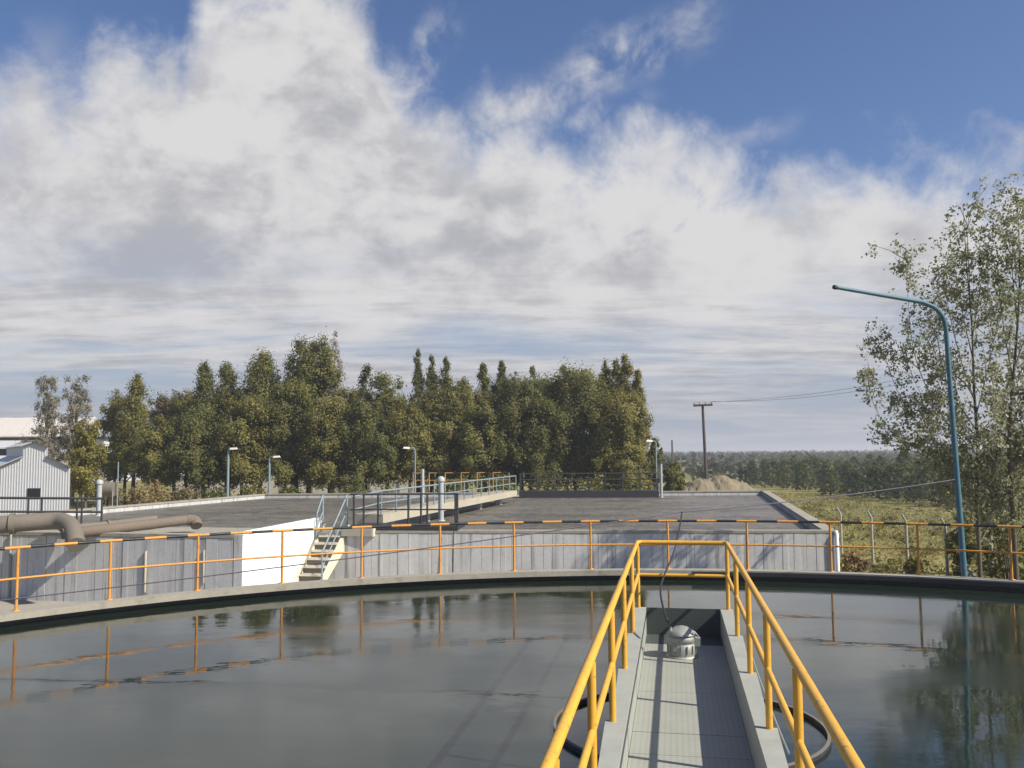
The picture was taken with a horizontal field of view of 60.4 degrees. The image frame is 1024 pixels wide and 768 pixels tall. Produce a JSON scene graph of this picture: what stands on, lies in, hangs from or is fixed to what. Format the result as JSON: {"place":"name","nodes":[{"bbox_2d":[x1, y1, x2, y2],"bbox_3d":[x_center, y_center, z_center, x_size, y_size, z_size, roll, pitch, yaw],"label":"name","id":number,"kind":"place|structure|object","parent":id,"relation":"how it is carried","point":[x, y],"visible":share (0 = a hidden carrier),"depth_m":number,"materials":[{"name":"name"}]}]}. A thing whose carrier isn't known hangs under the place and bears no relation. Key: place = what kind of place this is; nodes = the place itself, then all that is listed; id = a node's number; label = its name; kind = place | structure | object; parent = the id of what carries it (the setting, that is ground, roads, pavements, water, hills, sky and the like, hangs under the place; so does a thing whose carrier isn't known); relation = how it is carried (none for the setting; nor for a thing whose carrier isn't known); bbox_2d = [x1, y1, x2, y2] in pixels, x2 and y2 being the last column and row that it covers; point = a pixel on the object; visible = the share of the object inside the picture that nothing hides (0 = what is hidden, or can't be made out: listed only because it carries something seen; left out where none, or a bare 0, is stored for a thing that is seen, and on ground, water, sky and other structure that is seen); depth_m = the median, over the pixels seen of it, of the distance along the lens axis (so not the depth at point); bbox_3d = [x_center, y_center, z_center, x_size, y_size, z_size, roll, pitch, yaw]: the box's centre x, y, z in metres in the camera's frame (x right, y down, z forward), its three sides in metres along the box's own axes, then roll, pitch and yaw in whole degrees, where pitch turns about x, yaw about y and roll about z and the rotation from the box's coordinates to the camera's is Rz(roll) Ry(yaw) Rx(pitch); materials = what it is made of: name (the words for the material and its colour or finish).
{"place":"outdoors","nodes":[
{"label":"outdoors","id":0,"kind":"place"},
{"bbox_2d":[0,440,35,458],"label":"long shed","id":1,"kind":"structure","parent":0,"point":[3,449],"depth_m":64.70,"materials":[{"name":"metal"}]},
{"bbox_2d":[0,599,79,611],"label":"apron","id":2,"kind":"object","parent":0,"point":[6,605],"depth_m":21.83,"materials":[{"name":"concrete"}]},
{"bbox_2d":[0,527,257,601],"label":"inlet chamber","id":3,"kind":"object","parent":2,"relation":"on","point":[49,560],"visible":0.63,"depth_m":22.05,"materials":[{"name":"concrete"}]},
{"bbox_2d":[0,512,85,551],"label":"inflow pipe","id":4,"kind":"object","parent":3,"relation":"attached to","point":[14,523],"visible":0.94,"depth_m":21.72,"materials":[{"name":"metal"}]},
{"bbox_2d":[0,497,102,523],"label":"chamber railing","id":5,"kind":"object","parent":3,"relation":"on","point":[73,498],"visible":0.68,"depth_m":25.45,"materials":[{"name":"metal"}]},
{"bbox_2d":[94,479,102,515],"bbox_3d":[-13.984,3.849,29.799,0.255,1.232,0.249,0,-4,0],"label":"vent pipe","id":6,"kind":"object","parent":3,"relation":"on","point":[99,482],"visible":0.81,"depth_m":29.74,"materials":[{"name":"grey paint"}]},
{"bbox_2d":[59,515,157,530],"bbox_3d":[-10.977,3.844,24.052,2.560,0.360,0.319,4,-6,-45],"label":"discharge pipe","id":7,"kind":"object","parent":3,"relation":"on","point":[119,521],"visible":0.34,"depth_m":24.14,"materials":[{"name":"metal"}]},
{"bbox_2d":[60,514,201,538],"bbox_3d":[-9.816,3.688,22.875,3.557,0.436,0.463,4,-6,-43],"label":"discharge pipe","id":8,"kind":"object","parent":3,"relation":"on","point":[194,522],"visible":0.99,"depth_m":22.91,"materials":[{"name":"metal"}]},
{"bbox_2d":[233,518,320,586],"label":"white stair wall","id":9,"kind":"structure","parent":2,"relation":"on","point":[264,544],"depth_m":22.85,"materials":[{"name":"paint"}]},
{"bbox_2d":[293,524,349,581],"bbox_3d":[-5.408,4.893,25.028,0.860,1.630,2.220,-1,-5,10],"label":"concrete stair","id":10,"kind":"object","parent":2,"relation":"on","point":[308,572],"visible":0.62,"depth_m":24.81,"materials":[{"name":"concrete"}]},
{"bbox_2d":[316,495,323,539],"bbox_3d":[-5.657,3.946,25.880,0.067,1.344,0.503,-1,-5,11],"label":"stair handrail","id":11,"kind":"object","parent":10,"relation":"attached to","point":[321,518],"visible":0.88,"depth_m":26.00,"materials":[{"name":"metal"}]},
{"bbox_2d":[321,495,347,579],"bbox_3d":[-5.038,4.344,25.025,0.067,2.283,1.907,-1,-5,10],"label":"stair handrail","id":12,"kind":"object","parent":10,"relation":"attached to","point":[346,515],"visible":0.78,"depth_m":25.06,"materials":[{"name":"metal"}]},
{"bbox_2d":[0,490,835,578],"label":"rectangular basin","id":13,"kind":"object","parent":2,"relation":"on","point":[611,557],"visible":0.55,"depth_m":25.15,"materials":[{"name":"concrete"}]},
{"bbox_2d":[341,528,375,536],"bbox_3d":[-4.345,4.357,26.194,0.970,0.225,1.500,-1,-5,10],"label":"stair landing","id":14,"kind":"object","parent":13,"relation":"on","point":[356,532],"visible":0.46,"depth_m":25.47,"materials":[{"name":"concrete"}]},
{"bbox_2d":[350,493,464,529],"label":"service platform","id":15,"kind":"structure","parent":13,"relation":"on","point":[456,527],"depth_m":25.61,"materials":[{"name":"metal"}]},
{"bbox_2d":[437,476,444,520],"bbox_3d":[-2.156,3.477,26.712,0.255,1.351,0.249,0,-4,0],"label":"vent pipe","id":16,"kind":"object","parent":15,"relation":"on","point":[440,479],"visible":1,"depth_m":26.65,"materials":[{"name":"grey paint"}]},
{"bbox_2d":[351,475,516,522],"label":"basin bridge","id":17,"kind":"structure","parent":13,"relation":"on","point":[475,500],"depth_m":32.15,"materials":[{"name":"concrete"}]},
{"bbox_2d":[73,495,809,529],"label":"basin water","id":18,"kind":"structure","parent":13,"relation":"in","point":[260,513],"depth_m":36.68,"materials":[{"name":"liquid"}]},
{"bbox_2d":[834,530,839,570],"bbox_3d":[9.026,4.800,24.435,0.110,1.461,0.154,0,-4,0],"label":"downpipe","id":19,"kind":"object","parent":13,"relation":"attached to","point":[837,559],"visible":0.71,"depth_m":24.38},
{"bbox_2d":[539,540,864,767],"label":"tank walkway","id":20,"kind":"structure","parent":2,"relation":"on","point":[708,707],"depth_m":8.10,"materials":[{"name":"grey paint"}]},
{"bbox_2d":[666,625,700,659],"bbox_3d":[2.164,3.241,11.111,0.446,0.385,0.400,0,-4,0],"label":"drive motor","id":21,"kind":"object","parent":20,"relation":"on","point":[683,642],"visible":0.98,"depth_m":10.98,"materials":[{"name":"metal"}]},
{"bbox_2d":[832,285,967,576],"bbox_3d":[7.779,1.551,17.495,3.333,6.881,0.316,1,-5,-21],"label":"bent lamp pole","id":22,"kind":"object","parent":2,"relation":"on","point":[959,509],"visible":0.75,"depth_m":17.96,"materials":[{"name":"metal"}]},
{"bbox_2d":[0,479,955,600],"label":"support wire","id":23,"kind":"object","parent":22,"relation":"attached to","point":[452,544],"visible":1,"depth_m":14.40,"materials":[{"name":"metal"}]},
{"bbox_2d":[659,512,682,627],"bbox_3d":[2.321,2.624,12.813,0.167,1.182,5.215,-1,-5,13],"label":"power cable","id":24,"kind":"object","parent":23,"relation":"hanging from","point":[665,615],"visible":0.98,"depth_m":11.86,"materials":[{"name":"rubber"}]},
{"bbox_2d":[0,417,183,482],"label":"warehouse","id":25,"kind":"structure","parent":0,"point":[13,429],"depth_m":129.10,"materials":[{"name":"corrugated metal sheet"},{"name":"dark steel"}]},
{"bbox_2d":[412,472,509,490],"bbox_3d":[-3.027,5.786,52.210,5.764,1.080,0.070,0,-4,0],"label":"guard railing","id":26,"kind":"object","parent":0,"point":[429,480],"visible":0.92,"depth_m":52.21,"materials":[{"name":"metal"}]},
{"bbox_2d":[0,0,1023,451],"label":"sky","id":27,"kind":"structure","parent":0,"point":[685,189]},
{"bbox_2d":[69,451,1023,579],"bbox_3d":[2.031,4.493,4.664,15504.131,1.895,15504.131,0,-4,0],"label":"ground","id":28,"kind":"structure","parent":0,"point":[774,488],"depth_m":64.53,"materials":[{"name":"plant"}]},
{"bbox_2d":[0,441,69,514],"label":"corrugated shed","id":29,"kind":"structure","parent":28,"relation":"on","point":[30,469],"depth_m":44.76,"materials":[{"name":"metal"}]},
{"bbox_2d":[15,375,70,460],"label":"tree","id":30,"kind":"object","parent":28,"relation":"on","point":[46,412],"visible":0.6,"depth_m":65.92,"materials":[{"name":"green plant"}]},
{"bbox_2d":[55,374,93,504],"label":"tree","id":31,"kind":"object","parent":28,"relation":"on","point":[69,420],"visible":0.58,"depth_m":66.77,"materials":[{"name":"green plant"}]},
{"bbox_2d":[61,420,109,507],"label":"tree","id":32,"kind":"object","parent":28,"relation":"on","point":[85,472],"visible":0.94,"depth_m":51.54,"materials":[{"name":"green plant"}]},
{"bbox_2d":[88,488,126,507],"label":"undergrowth","id":33,"kind":"object","parent":28,"relation":"on","point":[109,501],"visible":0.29,"depth_m":57.20,"materials":[{"name":"green plant"}]},
{"bbox_2d":[102,462,118,506],"bbox_3d":[-23.567,6.234,51.685,0.875,3.291,0.840,0,-4,0],"label":"elevated tank","id":34,"kind":"object","parent":28,"relation":"on","point":[109,488],"visible":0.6,"depth_m":51.49,"materials":[{"name":"metal"}]},
{"bbox_2d":[94,388,133,500],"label":"tree","id":35,"kind":"object","parent":28,"relation":"on","point":[111,413],"visible":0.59,"depth_m":63.50,"materials":[{"name":"green plant"}]},
{"bbox_2d":[98,399,156,504],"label":"tree","id":36,"kind":"object","parent":28,"relation":"on","point":[107,476],"visible":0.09,"depth_m":65.47,"materials":[{"name":"green plant"}]},
{"bbox_2d":[107,371,155,503],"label":"poplar tree","id":37,"kind":"object","parent":28,"relation":"on","point":[134,398],"visible":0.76,"depth_m":61.55,"materials":[{"name":"green plant"}]},
{"bbox_2d":[121,476,172,504],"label":"undergrowth","id":38,"kind":"object","parent":28,"relation":"on","point":[155,489],"visible":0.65,"depth_m":56.94,"materials":[{"name":"green plant"}]},
{"bbox_2d":[124,411,186,502],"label":"tree","id":39,"kind":"object","parent":28,"relation":"on","point":[149,461],"visible":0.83,"depth_m":59.11,"materials":[{"name":"green plant"}]},
{"bbox_2d":[135,390,182,499],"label":"tree","id":40,"kind":"object","parent":28,"relation":"on","point":[160,403],"visible":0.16,"depth_m":66.53,"materials":[{"name":"green plant"}]},
{"bbox_2d":[160,390,200,495],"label":"tree","id":41,"kind":"object","parent":28,"relation":"on","point":[180,405],"visible":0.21,"depth_m":65.04,"materials":[{"name":"green plant"}]},
{"bbox_2d":[161,483,204,500],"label":"undergrowth","id":42,"kind":"object","parent":28,"relation":"on","point":[183,492],"visible":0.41,"depth_m":56.84,"materials":[{"name":"green plant"}]},
{"bbox_2d":[155,400,226,494],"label":"tree","id":43,"kind":"object","parent":28,"relation":"on","point":[195,437],"visible":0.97,"depth_m":58.87,"materials":[{"name":"green plant"}]},
{"bbox_2d":[185,359,222,498],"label":"poplar tree","id":44,"kind":"object","parent":28,"relation":"on","point":[205,388],"visible":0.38,"depth_m":62.93,"materials":[{"name":"green plant"}]},
{"bbox_2d":[199,484,232,497],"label":"undergrowth","id":45,"kind":"object","parent":28,"relation":"on","point":[214,494],"visible":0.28,"depth_m":56.81,"materials":[{"name":"green plant"}]},
{"bbox_2d":[203,359,244,491],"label":"poplar tree","id":46,"kind":"object","parent":28,"relation":"on","point":[226,373],"visible":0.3,"depth_m":63.75,"materials":[{"name":"green plant"}]},
{"bbox_2d":[208,393,278,493],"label":"tree","id":47,"kind":"object","parent":28,"relation":"on","point":[243,430],"visible":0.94,"depth_m":59.16,"materials":[{"name":"green plant"}]},
{"bbox_2d":[219,346,285,492],"bbox_3d":[-18.211,3.018,64.108,5.873,11.560,5.757,0,-4,0],"label":"poplar tree","id":48,"kind":"object","parent":28,"relation":"on","point":[260,379],"visible":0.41,"depth_m":63.35,"materials":[{"name":"green plant"}]},
{"bbox_2d":[237,478,267,495],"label":"undergrowth","id":49,"kind":"object","parent":28,"relation":"on","point":[247,490],"visible":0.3,"depth_m":57.03,"materials":[{"name":"green plant"}]},
{"bbox_2d":[251,375,318,490],"bbox_3d":[-15.632,3.910,60.769,5.179,9.228,5.301,0,-4,0],"label":"tree","id":50,"kind":"object","parent":28,"relation":"on","point":[286,468],"visible":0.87,"depth_m":60.26,"materials":[{"name":"green plant"}]},
{"bbox_2d":[176,481,427,493],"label":"boundary wall","id":51,"kind":"structure","parent":28,"relation":"on","point":[273,490],"depth_m":81.43,"materials":[{"name":"paint"}]},
{"bbox_2d":[272,326,348,492],"bbox_3d":[-14.680,2.309,64.011,5.757,12.910,5.664,3,-6,-38],"label":"tree","id":52,"kind":"object","parent":28,"relation":"on","point":[321,376],"visible":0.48,"depth_m":63.43,"materials":[{"name":"green plant"}]},
{"bbox_2d":[291,393,367,492],"bbox_3d":[-12.387,4.558,59.860,5.521,7.749,4.572,0,-4,0],"label":"tree","id":53,"kind":"object","parent":28,"relation":"on","point":[324,418],"visible":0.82,"depth_m":59.12,"materials":[{"name":"green plant"}]},
{"bbox_2d":[324,330,344,492],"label":"poplar tree","id":54,"kind":"object","parent":28,"relation":"on","point":[336,355],"visible":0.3,"depth_m":66.34,"materials":[{"name":"green plant"}]},
{"bbox_2d":[328,384,369,491],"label":"tree","id":55,"kind":"object","parent":28,"relation":"on","point":[352,396],"visible":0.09,"depth_m":65.55,"materials":[{"name":"green plant"}]},
{"bbox_2d":[330,480,368,492],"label":"undergrowth","id":56,"kind":"object","parent":28,"relation":"on","point":[352,490],"visible":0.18,"depth_m":57.00,"materials":[{"name":"green plant"}]},
{"bbox_2d":[328,392,398,492],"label":"tree","id":57,"kind":"object","parent":28,"relation":"on","point":[372,467],"visible":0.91,"depth_m":59.08,"materials":[{"name":"green plant"}]},
{"bbox_2d":[349,363,377,490],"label":"poplar tree","id":58,"kind":"object","parent":28,"relation":"on","point":[362,389],"visible":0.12,"depth_m":64.11,"materials":[{"name":"green plant"}]},
{"bbox_2d":[363,370,408,489],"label":"tree","id":59,"kind":"object","parent":28,"relation":"on","point":[387,399],"visible":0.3,"depth_m":62.43,"materials":[{"name":"green plant"}]},
{"bbox_2d":[380,397,437,492],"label":"tree","id":60,"kind":"object","parent":28,"relation":"on","point":[404,468],"visible":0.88,"depth_m":59.84,"materials":[{"name":"green plant"}]},
{"bbox_2d":[407,348,427,492],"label":"poplar tree","id":61,"kind":"object","parent":28,"relation":"on","point":[418,381],"visible":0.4,"depth_m":66.07,"materials":[{"name":"green plant"}]},
{"bbox_2d":[422,354,438,491],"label":"poplar tree","id":62,"kind":"object","parent":28,"relation":"on","point":[431,379],"visible":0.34,"depth_m":66.02,"materials":[{"name":"green plant"}]},
{"bbox_2d":[404,379,470,491],"bbox_3d":[-5.053,3.976,61.589,5.446,9.076,5.810,1,-5,-21],"label":"tree","id":63,"kind":"object","parent":28,"relation":"on","point":[437,409],"visible":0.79,"depth_m":60.80,"materials":[{"name":"green plant"}]},
{"bbox_2d":[436,353,453,489],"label":"poplar tree","id":64,"kind":"object","parent":28,"relation":"on","point":[446,369],"visible":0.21,"depth_m":66.16,"materials":[{"name":"green plant"}]},
{"bbox_2d":[428,471,474,491],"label":"undergrowth","id":65,"kind":"object","parent":28,"relation":"on","point":[450,487],"visible":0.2,"depth_m":57.02,"materials":[{"name":"green plant"}]},
{"bbox_2d":[443,375,489,491],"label":"tree","id":66,"kind":"object","parent":28,"relation":"on","point":[466,396],"visible":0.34,"depth_m":62.50,"materials":[{"name":"green plant"}]},
{"bbox_2d":[451,400,510,491],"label":"tree","id":67,"kind":"object","parent":28,"relation":"on","point":[478,455],"visible":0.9,"depth_m":59.25,"materials":[{"name":"green plant"}]},
{"bbox_2d":[474,362,494,489],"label":"poplar tree","id":68,"kind":"object","parent":28,"relation":"on","point":[485,384],"visible":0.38,"depth_m":64.96,"materials":[{"name":"green plant"}]},
{"bbox_2d":[478,474,518,491],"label":"undergrowth","id":69,"kind":"object","parent":28,"relation":"on","point":[501,487],"visible":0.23,"depth_m":57.01,"materials":[{"name":"green plant"}]},
{"bbox_2d":[480,377,518,488],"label":"tree","id":70,"kind":"object","parent":28,"relation":"on","point":[494,387],"visible":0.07,"depth_m":65.37,"materials":[{"name":"green plant"}]},
{"bbox_2d":[495,360,512,487],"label":"poplar tree","id":71,"kind":"object","parent":28,"relation":"on","point":[501,370],"visible":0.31,"depth_m":65.08,"materials":[{"name":"green plant"}]},
{"bbox_2d":[0,568,1023,625],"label":"round tank","id":72,"kind":"object","parent":28,"relation":"on","point":[21,616],"visible":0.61,"depth_m":17.28,"materials":[{"name":"concrete"}]},
{"bbox_2d":[0,579,1023,767],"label":"tank water","id":73,"kind":"structure","parent":72,"relation":"in","point":[471,675],"depth_m":10.67,"materials":[{"name":"liquid"}]},
{"bbox_2d":[553,692,830,767],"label":"stilling well","id":74,"kind":"object","parent":73,"relation":"in","point":[820,753],"visible":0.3,"depth_m":8.30,"materials":[{"name":"metal"}]},
{"bbox_2d":[0,520,1023,610],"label":"rim railing","id":75,"kind":"object","parent":72,"relation":"on","point":[361,552],"visible":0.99,"depth_m":17.43,"materials":[{"name":"metal"}]},
{"bbox_2d":[484,371,561,491],"bbox_3d":[0.366,3.679,60.965,6.691,9.496,5.485,0,-4,0],"label":"tree","id":76,"kind":"object","parent":28,"relation":"on","point":[511,413],"visible":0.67,"depth_m":59.80,"materials":[{"name":"green plant"}]},
{"bbox_2d":[520,393,575,490],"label":"tree","id":77,"kind":"object","parent":28,"relation":"on","point":[555,450],"visible":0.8,"depth_m":59.13,"materials":[{"name":"green plant"}]},
{"bbox_2d":[524,467,576,490],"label":"undergrowth","id":78,"kind":"object","parent":28,"relation":"on","point":[542,482],"visible":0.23,"depth_m":56.88,"materials":[{"name":"green plant"}]},
{"bbox_2d":[532,356,625,489],"bbox_3d":[4.553,3.175,62.023,7.158,10.608,7.210,0,-4,0],"label":"tree","id":79,"kind":"object","parent":28,"relation":"on","point":[580,391],"visible":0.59,"depth_m":60.67,"materials":[{"name":"green plant"}]},
{"bbox_2d":[572,472,614,489],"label":"undergrowth","id":80,"kind":"object","parent":28,"relation":"on","point":[591,483],"visible":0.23,"depth_m":56.92,"materials":[{"name":"green plant"}]},
{"bbox_2d":[592,358,614,469],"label":"poplar tree","id":81,"kind":"object","parent":28,"relation":"on","point":[604,369],"visible":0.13,"depth_m":63.00,"materials":[{"name":"green plant"}]},
{"bbox_2d":[605,357,627,489],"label":"poplar tree","id":82,"kind":"object","parent":28,"relation":"on","point":[616,371],"visible":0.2,"depth_m":62.05,"materials":[{"name":"green plant"}]},
{"bbox_2d":[586,383,654,489],"bbox_3d":[7.266,3.833,58.739,5.103,8.746,5.108,0,-4,0],"label":"tree","id":83,"kind":"object","parent":28,"relation":"on","point":[622,409],"visible":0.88,"depth_m":58.09,"materials":[{"name":"green plant"}]},
{"bbox_2d":[614,352,645,489],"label":"poplar tree","id":84,"kind":"object","parent":28,"relation":"on","point":[627,368],"visible":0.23,"depth_m":61.97,"materials":[{"name":"green plant"}]},
{"bbox_2d":[617,474,652,489],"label":"undergrowth","id":85,"kind":"object","parent":28,"relation":"on","point":[633,488],"visible":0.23,"depth_m":56.94,"materials":[{"name":"green plant"}]},
{"bbox_2d":[265,449,1006,482],"bbox_3d":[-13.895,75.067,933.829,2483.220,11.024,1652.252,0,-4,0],"label":"scrub","id":86,"kind":"object","parent":28,"relation":"on","point":[735,468],"visible":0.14,"depth_m":258.36,"materials":[{"name":"green plant"}]},
{"bbox_2d":[626,369,653,470],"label":"poplar tree","id":87,"kind":"object","parent":28,"relation":"on","point":[637,381],"visible":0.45,"depth_m":60.89,"materials":[{"name":"green plant"}]},
{"bbox_2d":[643,436,665,489],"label":"tree","id":88,"kind":"object","parent":28,"relation":"on","point":[651,455],"visible":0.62,"depth_m":63.52,"materials":[{"name":"green plant"}]},
{"bbox_2d":[662,460,685,490],"bbox_3d":[10.442,6.436,56.682,1.748,3.193,1.646,0,-4,0],"label":"bush","id":89,"kind":"object","parent":28,"relation":"on","point":[671,474],"visible":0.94,"depth_m":56.38,"materials":[{"name":"green plant"}]},
{"bbox_2d":[693,401,712,478],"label":"utility pole","id":90,"kind":"object","parent":28,"relation":"on","point":[704,442],"visible":0.94,"depth_m":83.75,"materials":[{"name":"grey wood"}]},
{"bbox_2d":[684,475,753,490],"bbox_3d":[15.049,7.823,65.582,8.000,2.098,7.200,0,-4,0],"label":"dirt mound","id":91,"kind":"object","parent":28,"relation":"on","point":[720,483],"visible":0.41,"depth_m":64.10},
{"bbox_2d":[840,548,872,571],"bbox_3d":[10.364,5.393,26.656,0.878,0.861,0.864,1,-5,-19],"label":"bush","id":92,"kind":"object","parent":28,"relation":"on","point":[851,560],"visible":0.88,"depth_m":26.59,"materials":[{"name":"brown plant"}]},
{"bbox_2d":[743,451,1023,505],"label":"orchard","id":93,"kind":"object","parent":28,"relation":"on","point":[825,474],"visible":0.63,"depth_m":93.39,"materials":[{"name":"green plant"}]},
{"bbox_2d":[798,496,1023,579],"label":"field weeds","id":94,"kind":"object","parent":28,"relation":"on","point":[887,568],"visible":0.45,"depth_m":38.43,"materials":[{"name":"green plant"}]},
{"bbox_2d":[902,557,923,573],"bbox_3d":[11.235,5.235,24.701,0.593,0.799,0.571,-2,-5,23],"label":"bush","id":95,"kind":"object","parent":28,"relation":"on","point":[910,567],"visible":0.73,"depth_m":24.61,"materials":[{"name":"green plant"}]},
{"bbox_2d":[836,507,1018,577],"bbox_3d":[12.867,4.476,22.505,0.204,1.755,15.922,1,-5,-12],"label":"perimeter fence","id":96,"kind":"object","parent":28,"relation":"on","point":[906,542],"visible":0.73,"depth_m":26.81,"materials":[{"name":"concrete"}]},
{"bbox_2d":[852,167,1023,577],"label":"poplar tree","id":97,"kind":"object","parent":28,"relation":"on","point":[944,461],"visible":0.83,"depth_m":21.40,"materials":[{"name":"green plant"}]},
{"bbox_2d":[943,514,982,576],"bbox_3d":[12.688,4.574,24.659,0.966,1.926,1.184,0,-4,0],"label":"bush","id":98,"kind":"object","parent":28,"relation":"on","point":[953,540],"visible":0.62,"depth_m":24.62,"materials":[{"name":"green plant"}]},
{"bbox_2d":[948,173,1023,579],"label":"poplar tree","id":99,"kind":"object","parent":28,"relation":"on","point":[1009,441],"visible":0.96,"depth_m":20.48,"materials":[{"name":"green plant"}]},
{"bbox_2d":[969,454,1023,579],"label":"bush","id":100,"kind":"object","parent":28,"relation":"on","point":[1003,546],"visible":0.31,"depth_m":22.22,"materials":[{"name":"green plant"}]},
{"bbox_2d":[995,446,1023,569],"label":"bush","id":101,"kind":"object","parent":28,"relation":"on","point":[1022,530],"visible":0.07,"depth_m":23.72,"materials":[{"name":"green plant"}]},
{"bbox_2d":[519,472,658,497],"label":"scraper bridge","id":102,"kind":"structure","parent":0,"point":[605,493],"depth_m":48.00,"materials":[{"name":"metal"}]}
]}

